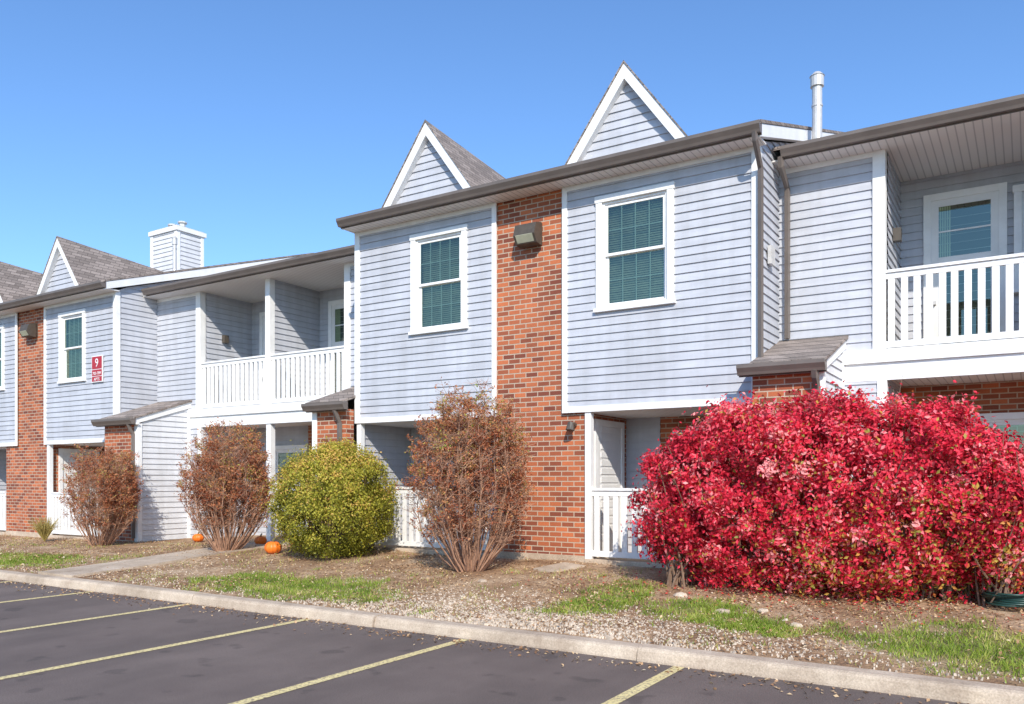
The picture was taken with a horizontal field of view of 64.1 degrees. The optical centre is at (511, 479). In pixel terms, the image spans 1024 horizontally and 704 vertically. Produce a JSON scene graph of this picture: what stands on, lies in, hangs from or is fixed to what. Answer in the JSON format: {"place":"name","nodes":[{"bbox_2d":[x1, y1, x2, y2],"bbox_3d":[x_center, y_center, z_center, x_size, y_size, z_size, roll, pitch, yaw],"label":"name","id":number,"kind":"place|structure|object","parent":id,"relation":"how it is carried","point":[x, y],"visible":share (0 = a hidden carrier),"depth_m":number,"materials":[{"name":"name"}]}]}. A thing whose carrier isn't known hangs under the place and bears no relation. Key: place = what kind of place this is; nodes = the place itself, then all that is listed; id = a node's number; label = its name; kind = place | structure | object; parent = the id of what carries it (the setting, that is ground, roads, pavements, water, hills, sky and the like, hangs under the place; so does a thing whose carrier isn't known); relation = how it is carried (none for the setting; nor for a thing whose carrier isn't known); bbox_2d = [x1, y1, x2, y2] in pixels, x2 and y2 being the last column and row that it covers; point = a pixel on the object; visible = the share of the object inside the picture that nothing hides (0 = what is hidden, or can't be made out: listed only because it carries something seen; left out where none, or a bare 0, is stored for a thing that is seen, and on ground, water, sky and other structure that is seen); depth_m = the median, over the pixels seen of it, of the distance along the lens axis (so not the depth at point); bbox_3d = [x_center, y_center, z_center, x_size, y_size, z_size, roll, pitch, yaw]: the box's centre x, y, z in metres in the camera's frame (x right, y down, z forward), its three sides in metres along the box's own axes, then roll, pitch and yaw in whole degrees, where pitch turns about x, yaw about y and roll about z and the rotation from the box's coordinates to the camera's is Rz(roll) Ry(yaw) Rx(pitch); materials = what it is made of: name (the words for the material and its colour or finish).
{"place":"outdoors","nodes":[
{"label":"outdoors","id":0,"kind":"place"},
{"bbox_2d":[38,539,303,577],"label":"concrete footpath","id":1,"kind":"structure","parent":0,"point":[101,568],"depth_m":13.61,"materials":[{"name":"grey concrete"}]},
{"bbox_2d":[254,533,266,543],"bbox_3d":[-4.933,1.155,16.032,0.232,0.225,0.240,0,0,32],"label":"pumpkin","id":2,"kind":"object","parent":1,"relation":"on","point":[260,539],"visible":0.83,"depth_m":15.95,"materials":[{"name":"orange food"}]},
{"bbox_2d":[19,222,901,430],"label":"wall lights","id":3,"kind":"object","parent":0,"point":[533,228],"depth_m":12.66},
{"bbox_2d":[0,580,965,703],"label":"parking lot","id":4,"kind":"structure","parent":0,"point":[228,669],"depth_m":6.88,"materials":[{"name":"grey asphalt"}]},
{"bbox_2d":[0,581,684,703],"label":"parking line markings","id":5,"kind":"object","parent":4,"relation":"on","point":[627,694],"visible":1,"depth_m":6.90,"materials":[{"name":"yellow paint"}]},
{"bbox_2d":[0,200,1009,441],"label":"window muntins","id":6,"kind":"object","parent":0,"point":[449,259],"depth_m":13.68,"materials":[{"name":"white plastic"}]},
{"bbox_2d":[0,535,1023,686],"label":"lawn and mulch bed","id":7,"kind":"structure","parent":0,"point":[505,579],"depth_m":9.63,"materials":[{"name":"soil"}]},
{"bbox_2d":[26,516,61,541],"bbox_3d":[-10.835,1.131,18.951,0.762,0.602,0.790,0,0,32],"label":"ornamental grass plant","id":8,"kind":"object","parent":7,"relation":"on","point":[44,530],"visible":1,"depth_m":18.89,"materials":[{"name":"plant"}]},
{"bbox_2d":[59,441,146,545],"bbox_3d":[-8.502,0.313,17.022,1.848,2.236,1.816,0,0,32],"label":"autumn shrub","id":9,"kind":"object","parent":7,"relation":"on","point":[111,499],"visible":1,"depth_m":16.71,"materials":[{"name":"brown plant"}]},
{"bbox_2d":[192,532,203,541],"bbox_3d":[-6.611,1.187,17.214,0.232,0.225,0.240,0,0,32],"label":"pumpkin","id":10,"kind":"object","parent":7,"relation":"on","point":[198,537],"visible":0.84,"depth_m":17.13,"materials":[{"name":"orange food"}]},
{"bbox_2d":[176,417,276,550],"bbox_3d":[-5.242,0.106,14.929,1.895,2.501,1.686,0,0,6],"label":"autumn shrub","id":11,"kind":"object","parent":7,"relation":"on","point":[220,496],"visible":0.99,"depth_m":14.74,"materials":[{"name":"brown plant"}]},
{"bbox_2d":[264,538,281,553],"bbox_3d":[-4.186,1.145,14.316,0.290,0.280,0.300,0,0,32],"label":"pumpkin","id":12,"kind":"object","parent":7,"relation":"on","point":[273,546],"visible":0.98,"depth_m":14.22,"materials":[{"name":"orange food"}]},
{"bbox_2d":[259,436,401,558],"bbox_3d":[-2.990,0.280,13.721,2.393,2.085,2.307,0,0,32],"label":"boxwood bush","id":13,"kind":"object","parent":7,"relation":"on","point":[300,505],"visible":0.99,"depth_m":13.23,"materials":[{"name":"green plant"}]},
{"bbox_2d":[394,377,538,572],"bbox_3d":[-0.598,-0.063,11.715,2.100,2.833,2.002,0,0,32],"label":"autumn shrub","id":14,"kind":"object","parent":7,"relation":"on","point":[467,479],"visible":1,"depth_m":11.42,"materials":[{"name":"brown plant"}]},
{"bbox_2d":[0,544,1021,682],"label":"pebbles","id":15,"kind":"object","parent":7,"relation":"on","point":[450,617],"visible":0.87,"depth_m":8.34,"materials":[{"name":"stone"}]},
{"bbox_2d":[0,535,1023,682],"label":"lawn grass","id":16,"kind":"structure","parent":7,"relation":"on","point":[751,626],"depth_m":8.67,"materials":[{"name":"green plant"}]},
{"bbox_2d":[0,534,1023,703],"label":"fallen leaves","id":17,"kind":"object","parent":7,"relation":"on","point":[745,597],"visible":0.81,"depth_m":9.45,"materials":[{"name":"brown plant"}]},
{"bbox_2d":[533,562,585,571],"bbox_3d":[0.673,1.285,11.675,0.679,0.150,0.412,0,0,-44],"label":"splash block","id":18,"kind":"object","parent":7,"relation":"on","point":[564,566],"depth_m":11.63,"materials":[{"name":"concrete"}]},
{"bbox_2d":[478,579,802,627],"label":"garden stones","id":19,"kind":"object","parent":7,"relation":"on","point":[682,594],"visible":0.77,"depth_m":8.49,"materials":[{"name":"stone"}]},
{"bbox_2d":[621,375,1023,609],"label":"red burning bush","id":20,"kind":"object","parent":7,"relation":"on","point":[690,524],"visible":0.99,"depth_m":8.81,"materials":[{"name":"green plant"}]},
{"bbox_2d":[981,589,1023,607],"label":"garden hose","id":21,"kind":"object","parent":7,"relation":"on","point":[1016,599],"visible":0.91,"depth_m":8.14,"materials":[{"name":"rubber"}]},
{"bbox_2d":[0,0,1023,273],"label":"sky","id":22,"kind":"structure","parent":0,"point":[257,126],"materials":[{"name":"blue"}]},
{"label":"ground","id":23,"kind":"structure","parent":0,"visible":0},
{"bbox_2d":[0,83,1023,559],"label":"wall siding","id":24,"kind":"object","parent":23,"relation":"on","point":[694,343],"depth_m":12.28,"materials":[{"name":"grey plastic"}]},
{"bbox_2d":[92,355,102,382],"bbox_3d":[-9.709,-2.600,19.126,0.440,0.620,0.033,0,0,32],"label":"building number sign","id":25,"kind":"object","parent":24,"relation":"attached to","point":[97,368],"visible":1,"depth_m":19.10,"materials":[{"name":"red metal"}]},
{"bbox_2d":[0,60,887,419],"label":"shingle roof","id":26,"kind":"structure","parent":24,"relation":"attached to","point":[88,264],"depth_m":18.33,"materials":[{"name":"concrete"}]},
{"bbox_2d":[150,71,935,378],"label":"roof vents","id":27,"kind":"object","parent":26,"relation":"on","point":[816,82],"visible":0.66,"depth_m":12.58,"materials":[{"name":"metal"}]},
{"bbox_2d":[0,198,950,385],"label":"window blinds","id":28,"kind":"object","parent":24,"relation":"attached to","point":[528,237],"depth_m":12.16,"materials":[{"name":"teal plastic"}]},
{"bbox_2d":[141,231,842,559],"bbox_3d":[-3.584,-2.700,16.221,19.154,8.340,3.566,0,0,41],"label":"pale wall siding","id":29,"kind":"object","parent":24,"relation":"attached to","point":[164,444],"depth_m":18.49,"materials":[{"name":"white plastic"}]},
{"bbox_2d":[0,195,990,392],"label":"window glass","id":30,"kind":"object","parent":24,"relation":"attached to","point":[970,234],"visible":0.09,"depth_m":11.93,"materials":[{"name":"teal glass"}]},
{"bbox_2d":[0,94,1023,538],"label":"gutters and downspouts","id":31,"kind":"object","parent":24,"relation":"attached to","point":[946,118],"visible":0.91,"depth_m":11.49,"materials":[{"name":"metal"}]},
{"bbox_2d":[0,63,1023,561],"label":"white trim","id":32,"kind":"structure","parent":24,"relation":"attached to","point":[882,361],"depth_m":12.28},
{"bbox_2d":[63,191,998,551],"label":"doors","id":33,"kind":"structure","parent":24,"relation":"attached to","point":[609,457],"depth_m":12.75,"materials":[{"name":"white wood"}]},
{"bbox_2d":[0,570,1023,703],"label":"curb","id":34,"kind":"structure","parent":23,"relation":"on","point":[940,688],"depth_m":7.31,"materials":[{"name":"concrete"}]},
{"bbox_2d":[0,530,1023,570],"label":"foundation slabs","id":35,"kind":"structure","parent":23,"relation":"on","point":[598,560],"depth_m":12.97,"materials":[{"name":"concrete"}]},
{"bbox_2d":[6,189,1023,561],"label":"brick walls","id":36,"kind":"structure","parent":23,"relation":"on","point":[530,331],"depth_m":12.86,"materials":[{"name":"red brick"}]},
{"bbox_2d":[0,111,1023,449],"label":"soffits","id":37,"kind":"object","parent":36,"relation":"on","point":[982,143],"visible":0.41,"depth_m":11.69,"materials":[{"name":"white plastic"}]}
]}

